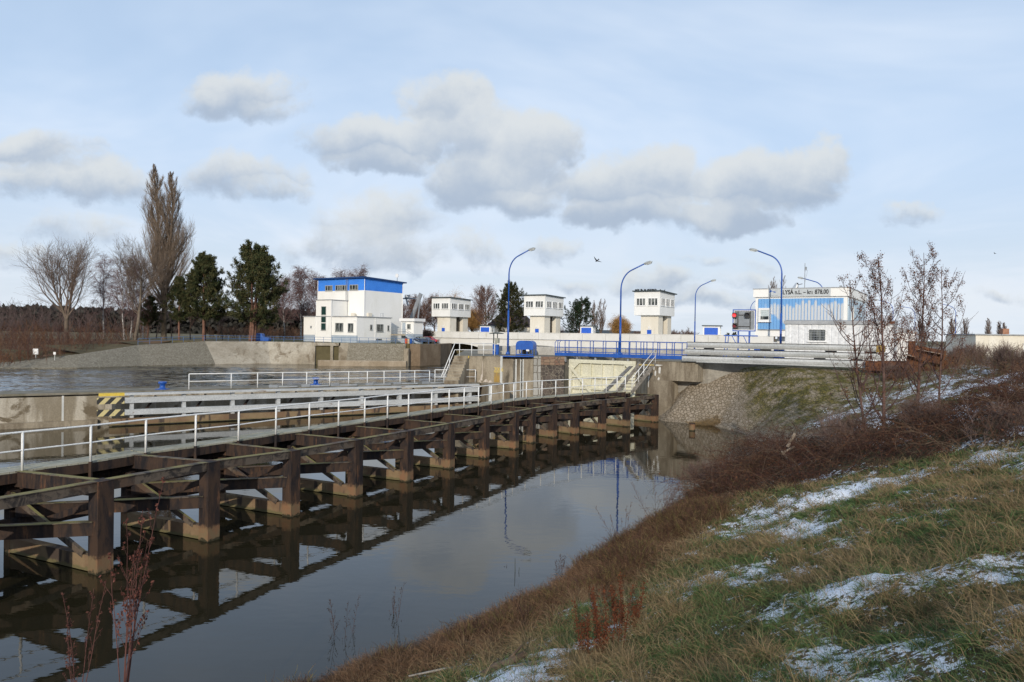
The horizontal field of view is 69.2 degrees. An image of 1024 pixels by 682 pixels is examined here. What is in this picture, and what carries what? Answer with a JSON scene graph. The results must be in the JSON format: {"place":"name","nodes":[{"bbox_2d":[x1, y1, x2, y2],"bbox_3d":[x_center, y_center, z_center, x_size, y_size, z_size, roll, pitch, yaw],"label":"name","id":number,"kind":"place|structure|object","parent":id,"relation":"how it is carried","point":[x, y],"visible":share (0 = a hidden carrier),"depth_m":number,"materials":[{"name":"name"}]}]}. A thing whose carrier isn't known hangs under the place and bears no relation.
{"place":"outdoors","nodes":[
{"label":"outdoors","id":0,"kind":"place"},
{"bbox_2d":[0,337,313,361],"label":"bank","id":1,"kind":"structure","parent":0,"point":[105,342],"depth_m":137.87,"materials":[{"name":"plant"}]},
{"bbox_2d":[0,347,35,366],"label":"bank scrub","id":2,"kind":"object","parent":1,"relation":"on","point":[13,357],"visible":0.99,"depth_m":114.71,"materials":[{"name":"brown plant"}]},
{"bbox_2d":[12,232,103,341],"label":"willow tree","id":3,"kind":"object","parent":1,"relation":"on","point":[75,264],"visible":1,"depth_m":140.06,"materials":[{"name":"brown plant"}]},
{"bbox_2d":[0,315,150,360],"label":"bank scrub","id":4,"kind":"object","parent":1,"relation":"on","point":[25,337],"visible":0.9,"depth_m":133.97,"materials":[{"name":"brown plant"}]},
{"bbox_2d":[0,341,451,368],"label":"quay wall","id":5,"kind":"structure","parent":0,"point":[219,352],"depth_m":141.00,"materials":[{"name":"concrete"}]},
{"bbox_2d":[138,335,313,342],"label":"quay fence","id":6,"kind":"object","parent":5,"relation":"on","point":[251,338],"visible":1,"depth_m":142.85,"materials":[{"name":"grey metal"}]},
{"bbox_2d":[318,360,406,366],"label":"river sill","id":7,"kind":"structure","parent":5,"relation":"on","point":[356,363],"depth_m":138.36,"materials":[{"name":"concrete"}]},
{"bbox_2d":[314,337,428,343],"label":"quay fence","id":8,"kind":"object","parent":5,"relation":"on","point":[368,340],"visible":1,"depth_m":144.14,"materials":[{"name":"grey metal"}]},
{"bbox_2d":[268,340,425,343],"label":"island ground","id":9,"kind":"structure","parent":0,"point":[337,342],"depth_m":149.97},
{"bbox_2d":[303,274,406,342],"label":"power station","id":10,"kind":"object","parent":9,"relation":"on","point":[362,308],"visible":0.97,"depth_m":153.52,"materials":[{"name":"white paint"}]},
{"bbox_2d":[320,306,325,330],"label":"tall window","id":11,"kind":"structure","parent":10,"relation":"in","point":[323,308],"depth_m":151.67,"materials":[{"name":"green glass"}]},
{"bbox_2d":[391,318,424,342],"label":"gatekeeper hut","id":12,"kind":"object","parent":9,"relation":"on","point":[411,327],"visible":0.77,"depth_m":155.00,"materials":[{"name":"white paint"}]},
{"bbox_2d":[403,293,422,318],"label":"derrick crane","id":13,"kind":"object","parent":9,"relation":"on","point":[417,304],"visible":0.63,"depth_m":170.84,"materials":[{"name":"grey metal"}]},
{"bbox_2d":[0,361,745,681],"bbox_3d":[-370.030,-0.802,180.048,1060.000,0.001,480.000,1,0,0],"label":"water","id":14,"kind":"structure","parent":0,"point":[248,595],"depth_m":21.60,"materials":[{"name":"black liquid"}]},
{"bbox_2d":[0,381,479,429],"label":"dividing wall","id":15,"kind":"structure","parent":14,"relation":"in","point":[41,409],"depth_m":48.82,"materials":[{"name":"white concrete"}]},
{"bbox_2d":[188,370,429,388],"bbox_3d":[-14.682,2.897,56.694,18.596,1.110,0.070,1,1,-32],"label":"railing","id":16,"kind":"object","parent":15,"relation":"on","point":[329,378],"depth_m":56.06,"materials":[{"name":"grey metal"}]},
{"bbox_2d":[441,343,494,403],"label":"concrete steps","id":17,"kind":"structure","parent":15,"relation":"on","point":[458,372],"depth_m":62.51,"materials":[{"name":"grey concrete"}]},
{"bbox_2d":[0,376,658,575],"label":"guide walkway","id":18,"kind":"structure","parent":14,"relation":"in","point":[219,467],"depth_m":25.49,"materials":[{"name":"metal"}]},
{"bbox_2d":[603,366,632,390],"bbox_3d":[8.305,2.864,57.660,0.318,1.578,7.821,1,1,23],"label":"leaning plank","id":19,"kind":"object","parent":18,"relation":"on","point":[624,372],"visible":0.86,"depth_m":57.38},
{"bbox_2d":[617,348,655,393],"bbox_3d":[9.155,2.191,54.675,3.301,3.321,0.718,1,1,-29],"label":"timber stair","id":20,"kind":"object","parent":18,"relation":"on","point":[640,381],"visible":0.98,"depth_m":54.64,"materials":[{"name":"grey wood"}]},
{"bbox_2d":[454,355,564,402],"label":"lock wall","id":21,"kind":"structure","parent":14,"relation":"in","point":[491,370],"depth_m":64.81,"materials":[{"name":"grey concrete"}]},
{"bbox_2d":[97,384,481,425],"bbox_3d":[-14.474,4.497,55.276,28.758,2.080,1.070,1,1,-32],"label":"guide fender","id":22,"kind":"object","parent":21,"relation":"attached to","point":[183,398],"visible":0.89,"depth_m":52.97,"materials":[{"name":"grey paint"}]},
{"bbox_2d":[0,331,945,363],"bbox_3d":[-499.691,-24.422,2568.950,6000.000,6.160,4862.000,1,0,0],"label":"bank","id":23,"kind":"structure","parent":0,"point":[322,352],"depth_m":173.74,"materials":[{"name":"brown plant"}]},
{"bbox_2d":[0,298,182,336],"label":"wood edge","id":24,"kind":"object","parent":23,"relation":"on","point":[12,321],"visible":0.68,"depth_m":185.11,"materials":[{"name":"brown plant"}]},
{"bbox_2d":[85,251,130,338],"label":"birch tree","id":25,"kind":"object","parent":23,"relation":"on","point":[101,292],"visible":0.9,"depth_m":153.53,"materials":[{"name":"brown plant"}]},
{"bbox_2d":[103,253,142,339],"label":"birch tree","id":26,"kind":"object","parent":23,"relation":"on","point":[118,288],"visible":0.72,"depth_m":146.11,"materials":[{"name":"brown plant"}]},
{"bbox_2d":[112,268,152,338],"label":"birch tree","id":27,"kind":"object","parent":23,"relation":"on","point":[137,296],"visible":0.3,"depth_m":150.02,"materials":[{"name":"brown plant"}]},
{"bbox_2d":[116,253,160,337],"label":"birch tree","id":28,"kind":"object","parent":23,"relation":"on","point":[142,287],"visible":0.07,"depth_m":167.48,"materials":[{"name":"brown plant"}]},
{"bbox_2d":[105,229,184,339],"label":"leaning tree","id":29,"kind":"object","parent":23,"relation":"on","point":[141,277],"visible":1,"depth_m":143.72,"materials":[{"name":"brown plant"}]},
{"bbox_2d":[137,294,163,336],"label":"pine tree","id":30,"kind":"object","parent":23,"relation":"on","point":[147,316],"visible":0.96,"depth_m":157.64,"materials":[{"name":"green plant"}]},
{"bbox_2d":[1,302,315,334],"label":"distant forest","id":31,"kind":"object","parent":23,"relation":"on","point":[196,328],"visible":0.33,"depth_m":402.46,"materials":[{"name":"brown plant"}]},
{"bbox_2d":[131,163,196,338],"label":"poplar tree","id":32,"kind":"object","parent":23,"relation":"on","point":[171,240],"visible":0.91,"depth_m":159.04,"materials":[{"name":"brown plant"}]},
{"bbox_2d":[160,276,190,338],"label":"pine tree","id":33,"kind":"object","parent":23,"relation":"on","point":[177,312],"visible":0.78,"depth_m":149.84,"materials":[{"name":"green plant"}]},
{"bbox_2d":[170,251,232,340],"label":"pine tree","id":34,"kind":"object","parent":23,"relation":"on","point":[205,272],"visible":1,"depth_m":149.81,"materials":[{"name":"green plant"}]},
{"bbox_2d":[217,239,289,340],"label":"pine tree","id":35,"kind":"object","parent":23,"relation":"on","point":[257,267],"visible":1,"depth_m":146.69,"materials":[{"name":"green plant"}]},
{"bbox_2d":[206,323,303,339],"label":"hedge","id":36,"kind":"object","parent":23,"relation":"on","point":[245,333],"visible":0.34,"depth_m":192.87,"materials":[{"name":"brown plant"}]},
{"bbox_2d":[269,270,298,339],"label":"birch tree","id":37,"kind":"object","parent":23,"relation":"on","point":[283,301],"visible":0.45,"depth_m":189.40,"materials":[{"name":"brown plant"}]},
{"bbox_2d":[287,265,314,338],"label":"birch tree","id":38,"kind":"object","parent":23,"relation":"on","point":[298,295],"visible":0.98,"depth_m":177.59,"materials":[{"name":"brown plant"}]},
{"bbox_2d":[302,269,326,315],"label":"birch tree","id":39,"kind":"object","parent":23,"relation":"on","point":[314,290],"visible":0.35,"depth_m":196.07,"materials":[{"name":"brown plant"}]},
{"bbox_2d":[345,263,369,276],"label":"birch tree","id":40,"kind":"object","parent":23,"relation":"on","point":[362,273],"visible":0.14,"depth_m":205.02,"materials":[{"name":"brown plant"}]},
{"bbox_2d":[403,294,420,317],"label":"bare tree","id":41,"kind":"object","parent":23,"relation":"on","point":[409,307],"visible":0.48,"depth_m":195.42,"materials":[{"name":"brown plant"}]},
{"bbox_2d":[415,293,436,328],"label":"bare tree","id":42,"kind":"object","parent":23,"relation":"on","point":[424,305],"visible":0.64,"depth_m":199.00,"materials":[{"name":"brown plant"}]},
{"bbox_2d":[468,305,484,331],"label":"golden willow","id":43,"kind":"object","parent":23,"relation":"on","point":[473,324],"visible":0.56,"depth_m":203.10,"materials":[{"name":"orange plant"}]},
{"bbox_2d":[470,283,499,324],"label":"bare tree","id":44,"kind":"object","parent":23,"relation":"on","point":[481,299],"visible":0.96,"depth_m":190.70,"materials":[{"name":"brown plant"}]},
{"bbox_2d":[485,281,529,331],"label":"pine tree","id":45,"kind":"object","parent":23,"relation":"on","point":[516,294],"visible":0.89,"depth_m":185.63,"materials":[{"name":"green plant"}]},
{"bbox_2d":[488,310,529,331],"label":"house","id":46,"kind":"structure","parent":23,"relation":"on","point":[527,329],"depth_m":215.29,"materials":[{"name":"tile"}]},
{"bbox_2d":[560,296,599,332],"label":"spruce tree","id":47,"kind":"object","parent":23,"relation":"on","point":[577,310],"visible":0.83,"depth_m":177.07,"materials":[{"name":"green plant"}]},
{"bbox_2d":[596,298,605,332],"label":"distant poplar","id":48,"kind":"object","parent":23,"relation":"on","point":[601,322],"visible":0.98,"depth_m":204.75,"materials":[{"name":"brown plant"}]},
{"bbox_2d":[432,331,776,350],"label":"weir bridge","id":49,"kind":"structure","parent":23,"relation":"on","point":[539,339],"depth_m":149.31,"materials":[{"name":"white concrete"}]},
{"bbox_2d":[430,297,470,331],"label":"weir tower","id":50,"kind":"structure","parent":49,"relation":"on","point":[452,313],"depth_m":177.23,"materials":[{"name":"concrete"}]},
{"bbox_2d":[522,294,565,345],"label":"weir tower","id":51,"kind":"structure","parent":49,"relation":"on","point":[544,312],"depth_m":162.53,"materials":[{"name":"concrete"}]},
{"bbox_2d":[579,325,596,332],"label":"valve hut","id":52,"kind":"object","parent":49,"relation":"on","point":[587,329],"visible":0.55,"depth_m":155.82,"materials":[{"name":"blue paint"}]},
{"bbox_2d":[632,290,676,333],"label":"weir tower","id":53,"kind":"structure","parent":49,"relation":"on","point":[654,310],"depth_m":147.94,"materials":[{"name":"concrete"}]},
{"bbox_2d":[702,325,721,334],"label":"valve hut","id":54,"kind":"object","parent":49,"relation":"on","point":[711,329],"visible":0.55,"depth_m":140.99,"materials":[{"name":"blue paint"}]},
{"bbox_2d":[605,314,634,333],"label":"golden willow","id":55,"kind":"object","parent":23,"relation":"on","point":[625,326],"visible":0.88,"depth_m":187.19,"materials":[{"name":"orange plant"}]},
{"bbox_2d":[0,0,1023,340],"label":"sky","id":56,"kind":"structure","parent":0,"point":[432,144],"materials":[{"name":"blue"}]},
{"bbox_2d":[457,349,725,393],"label":"lock island","id":57,"kind":"structure","parent":0,"point":[466,352],"depth_m":69.10,"materials":[{"name":"concrete"}]},
{"bbox_2d":[489,332,503,354],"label":"control post","id":58,"kind":"object","parent":57,"relation":"on","point":[497,339],"visible":0.91,"depth_m":69.65,"materials":[{"name":"blue metal"}]},
{"bbox_2d":[505,247,534,354],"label":"street lamp","id":59,"kind":"object","parent":57,"relation":"on","point":[530,249],"visible":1,"depth_m":70.50,"materials":[{"name":"metal"}]},
{"bbox_2d":[516,341,536,355],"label":"machine cover","id":60,"kind":"object","parent":57,"relation":"on","point":[523,346],"visible":0.98,"depth_m":68.27,"materials":[{"name":"blue metal"}]},
{"bbox_2d":[478,345,684,355],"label":"cracked parapet","id":61,"kind":"structure","parent":57,"relation":"on","point":[543,350],"depth_m":71.19,"materials":[{"name":"grey concrete"}]},
{"bbox_2d":[311,359,1023,681],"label":"bank","id":62,"kind":"structure","parent":0,"point":[752,395],"depth_m":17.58,"materials":[{"name":"plant"}]},
{"bbox_2d":[61,580,107,681],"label":"dry weed","id":63,"kind":"object","parent":62,"relation":"on","point":[68,625],"visible":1,"depth_m":8.44,"materials":[{"name":"brown plant"}]},
{"bbox_2d":[98,477,165,681],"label":"dry weed","id":64,"kind":"object","parent":62,"relation":"on","point":[134,604],"visible":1,"depth_m":8.29,"materials":[{"name":"brown plant"}]},
{"bbox_2d":[480,645,526,676],"bbox_3d":[-0.100,3.796,8.765,0.558,0.382,0.115,1,0,0],"label":"fallen log","id":65,"kind":"object","parent":62,"relation":"on","point":[513,657],"visible":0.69,"depth_m":8.73,"materials":[{"name":"brown wood"}]},
{"bbox_2d":[265,453,776,681],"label":"waterside fringe","id":66,"kind":"object","parent":62,"relation":"on","point":[689,512],"visible":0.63,"depth_m":16.18,"materials":[{"name":"brown plant"}]},
{"bbox_2d":[571,599,611,662],"bbox_3d":[0.899,3.313,8.361,0.519,0.707,0.464,1,0,0],"label":"dock plant","id":67,"kind":"object","parent":62,"relation":"on","point":[584,631],"visible":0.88,"depth_m":8.44,"materials":[{"name":"red plant"}]},
{"bbox_2d":[588,572,635,652],"bbox_3d":[1.101,3.155,8.451,0.549,0.933,0.490,1,1,-20],"label":"dock plant","id":68,"kind":"object","parent":62,"relation":"on","point":[595,614],"visible":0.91,"depth_m":8.41,"materials":[{"name":"red plant"}]},
{"bbox_2d":[595,502,646,545],"bbox_3d":[3.056,5.174,20.281,1.269,1.270,1.052,1,1,-27],"label":"dry weed","id":69,"kind":"object","parent":62,"relation":"on","point":[620,525],"visible":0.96,"depth_m":20.35,"materials":[{"name":"brown plant"}]},
{"bbox_2d":[607,580,647,631],"bbox_3d":[1.453,3.409,9.482,0.502,0.686,0.402,1,1,22],"label":"dock plant","id":70,"kind":"object","parent":62,"relation":"on","point":[636,610],"visible":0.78,"depth_m":9.53,"materials":[{"name":"brown plant"}]},
{"bbox_2d":[632,470,687,519],"bbox_3d":[4.207,4.504,20.984,1.581,1.656,0.798,1,1,-14],"label":"dry weed","id":71,"kind":"object","parent":62,"relation":"on","point":[665,504],"visible":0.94,"depth_m":21.07,"materials":[{"name":"brown plant"}]},
{"bbox_2d":[636,359,703,414],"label":"lock wall","id":72,"kind":"structure","parent":62,"relation":"on","point":[663,378],"depth_m":57.13,"materials":[{"name":"grey concrete"}]},
{"bbox_2d":[568,359,635,396],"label":"lock gate","id":73,"kind":"structure","parent":72,"relation":"attached to","point":[584,368],"depth_m":65.41,"materials":[{"name":"beige metal"}]},
{"bbox_2d":[555,340,686,361],"bbox_3d":[9.253,0.994,64.806,12.116,1.972,0.904,1,1,32],"label":"footbridge","id":74,"kind":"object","parent":72,"relation":"on","point":[614,355],"visible":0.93,"depth_m":64.35,"materials":[{"name":"blue paint"}]},
{"bbox_2d":[619,261,651,353],"bbox_3d":[10.601,-2.787,64.186,3.086,8.185,0.480,1,1,32],"label":"street lamp","id":75,"kind":"object","parent":74,"relation":"on","point":[645,263],"visible":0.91,"depth_m":64.81,"materials":[{"name":"blue metal"}]},
{"bbox_2d":[704,362,864,367],"bbox_3d":[18.717,1.654,52.434,11.480,0.050,0.600,1,1,32],"label":"base plank","id":76,"kind":"object","parent":72,"relation":"on","point":[777,364],"visible":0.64,"depth_m":52.16,"materials":[{"name":"wood"}]},
{"bbox_2d":[682,355,867,366],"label":"stop beam","id":77,"kind":"structure","parent":76,"relation":"on","point":[788,361],"depth_m":52.47,"materials":[{"name":"metal"}]},
{"bbox_2d":[685,348,886,359],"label":"stop beam","id":78,"kind":"structure","parent":77,"relation":"on","point":[770,353],"depth_m":52.25,"materials":[{"name":"metal"}]},
{"bbox_2d":[687,342,884,352],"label":"stop beam","id":79,"kind":"structure","parent":78,"relation":"on","point":[821,347],"depth_m":52.21,"materials":[{"name":"metal"}]},
{"bbox_2d":[673,455,698,509],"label":"dry weed","id":80,"kind":"object","parent":62,"relation":"on","point":[685,478],"visible":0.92,"depth_m":22.07,"materials":[{"name":"brown plant"}]},
{"bbox_2d":[675,455,723,486],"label":"bare shrub","id":81,"kind":"object","parent":62,"relation":"on","point":[694,471],"visible":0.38,"depth_m":31.04,"materials":[{"name":"brown plant"}]},
{"bbox_2d":[685,414,722,425],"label":"dry reeds","id":82,"kind":"object","parent":62,"relation":"on","point":[710,423],"visible":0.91,"depth_m":53.20,"materials":[{"name":"plant"}]},
{"bbox_2d":[640,334,1023,513],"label":"bramble thicket","id":83,"kind":"object","parent":62,"relation":"on","point":[790,456],"visible":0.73,"depth_m":22.40,"materials":[{"name":"brown plant"}]},
{"bbox_2d":[807,406,876,459],"bbox_3d":[10.845,3.197,24.795,2.749,2.091,1.999,1,1,-20],"label":"bare shrub","id":84,"kind":"object","parent":62,"relation":"on","point":[833,422],"visible":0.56,"depth_m":24.69,"materials":[{"name":"brown plant"}]},
{"bbox_2d":[820,271,891,440],"bbox_3d":[11.710,0.631,25.087,2.273,5.977,2.410,1,1,-31],"label":"sapling","id":85,"kind":"object","parent":62,"relation":"on","point":[855,360],"visible":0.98,"depth_m":24.81,"materials":[{"name":"brown plant"}]},
{"bbox_2d":[831,250,920,428],"bbox_3d":[13.154,0.221,26.202,2.710,6.846,3.220,1,0,0],"label":"sapling","id":86,"kind":"object","parent":62,"relation":"on","point":[873,286],"visible":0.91,"depth_m":26.03,"materials":[{"name":"brown plant"}]},
{"bbox_2d":[877,360,917,379],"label":"bare shrub","id":87,"kind":"object","parent":62,"relation":"on","point":[889,367],"visible":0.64,"depth_m":45.74,"materials":[{"name":"brown plant"}]},
{"bbox_2d":[865,345,948,371],"bbox_3d":[25.276,1.104,47.609,4.700,1.730,1.644,1,1,32],"label":"scrap heap","id":88,"kind":"object","parent":62,"relation":"on","point":[913,358],"visible":0.44,"depth_m":46.97,"materials":[{"name":"metal"}]},
{"bbox_2d":[879,242,967,417],"bbox_3d":[15.785,-0.327,28.382,3.085,7.107,3.124,1,0,0],"label":"sapling","id":89,"kind":"object","parent":62,"relation":"on","point":[923,306],"visible":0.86,"depth_m":28.53,"materials":[{"name":"brown plant"}]},
{"bbox_2d":[893,391,953,434],"bbox_3d":[13.812,2.547,25.076,2.045,1.791,2.521,1,0,0],"label":"bare shrub","id":90,"kind":"object","parent":62,"relation":"on","point":[912,409],"visible":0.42,"depth_m":24.84,"materials":[{"name":"brown plant"}]},
{"bbox_2d":[904,266,978,407],"bbox_3d":[15.988,-0.026,28.035,3.038,5.886,2.287,1,1,-32],"label":"sapling","id":91,"kind":"object","parent":62,"relation":"on","point":[942,329],"visible":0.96,"depth_m":27.99,"materials":[{"name":"brown plant"}]},
{"bbox_2d":[933,343,967,365],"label":"bare shrub","id":92,"kind":"object","parent":62,"relation":"on","point":[952,352],"visible":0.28,"depth_m":53.69,"materials":[{"name":"brown plant"}]},
{"bbox_2d":[886,342,1023,382],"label":"slope brush","id":93,"kind":"object","parent":62,"relation":"on","point":[965,364],"visible":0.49,"depth_m":40.74,"materials":[{"name":"brown plant"}]},
{"bbox_2d":[956,341,989,364],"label":"bare shrub","id":94,"kind":"object","parent":62,"relation":"on","point":[974,352],"visible":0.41,"depth_m":60.61,"materials":[{"name":"brown plant"}]},
{"bbox_2d":[956,396,1020,447],"bbox_3d":[11.652,2.166,18.190,1.026,1.706,1.781,1,0,0],"label":"bare shrub","id":95,"kind":"object","parent":62,"relation":"on","point":[986,429],"visible":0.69,"depth_m":18.09,"materials":[{"name":"brown plant"}]},
{"bbox_2d":[973,339,1023,372],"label":"bare shrub","id":96,"kind":"object","parent":62,"relation":"on","point":[1001,351],"visible":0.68,"depth_m":36.61,"materials":[{"name":"brown plant"}]},
{"bbox_2d":[982,397,1023,436],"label":"bare shrub","id":97,"kind":"object","parent":62,"relation":"on","point":[1009,417],"visible":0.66,"depth_m":17.90,"materials":[{"name":"brown plant"}]},
{"bbox_2d":[678,347,997,392],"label":"retaining wall","id":98,"kind":"structure","parent":0,"point":[712,372],"depth_m":56.05,"materials":[{"name":"concrete"}]},
{"bbox_2d":[723,309,757,356],"bbox_3d":[19.122,-0.497,62.115,2.775,4.303,0.920,1,1,18],"label":"traffic signal","id":99,"kind":"object","parent":98,"relation":"on","point":[744,319],"visible":0.85,"depth_m":62.07,"materials":[{"name":"blue paint"}]},
{"bbox_2d":[749,248,782,357],"bbox_3d":[22.465,-3.302,65.662,3.086,9.945,0.480,1,1,32],"label":"street lamp","id":100,"kind":"object","parent":98,"relation":"on","point":[752,249],"visible":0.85,"depth_m":64.92,"materials":[{"name":"blue metal"}]},
{"bbox_2d":[753,267,866,342],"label":"lock station","id":101,"kind":"object","parent":98,"relation":"on","point":[801,303],"visible":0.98,"depth_m":68.09,"materials":[{"name":"white concrete"}]},
{"bbox_2d":[758,308,770,321],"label":"window","id":102,"kind":"structure","parent":101,"relation":"in","point":[764,314],"depth_m":69.34,"materials":[{"name":"white glass"}]},
{"bbox_2d":[784,320,898,360],"bbox_3d":[26.043,0.013,58.896,8.113,3.340,2.630,1,1,32],"label":"site container","id":103,"kind":"object","parent":98,"relation":"on","point":[812,332],"visible":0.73,"depth_m":58.25,"materials":[{"name":"white metal"}]},
{"bbox_2d":[807,329,825,341],"bbox_3d":[24.093,-0.439,58.640,1.465,1.050,0.127,1,1,32],"label":"window","id":104,"kind":"structure","parent":103,"relation":"in","point":[814,335],"depth_m":58.66,"materials":[{"name":"grey glass"}]},
{"bbox_2d":[897,327,918,360],"bbox_3d":[31.081,0.358,58.957,2.000,3.000,2.360,1,1,32],"label":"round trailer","id":105,"kind":"object","parent":98,"relation":"on","point":[904,333],"visible":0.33,"depth_m":57.98,"materials":[{"name":"white metal"}]},
{"bbox_2d":[944,329,1023,356],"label":"building","id":106,"kind":"structure","parent":98,"relation":"on","point":[1006,336],"depth_m":91.83,"materials":[{"name":"white concrete"}]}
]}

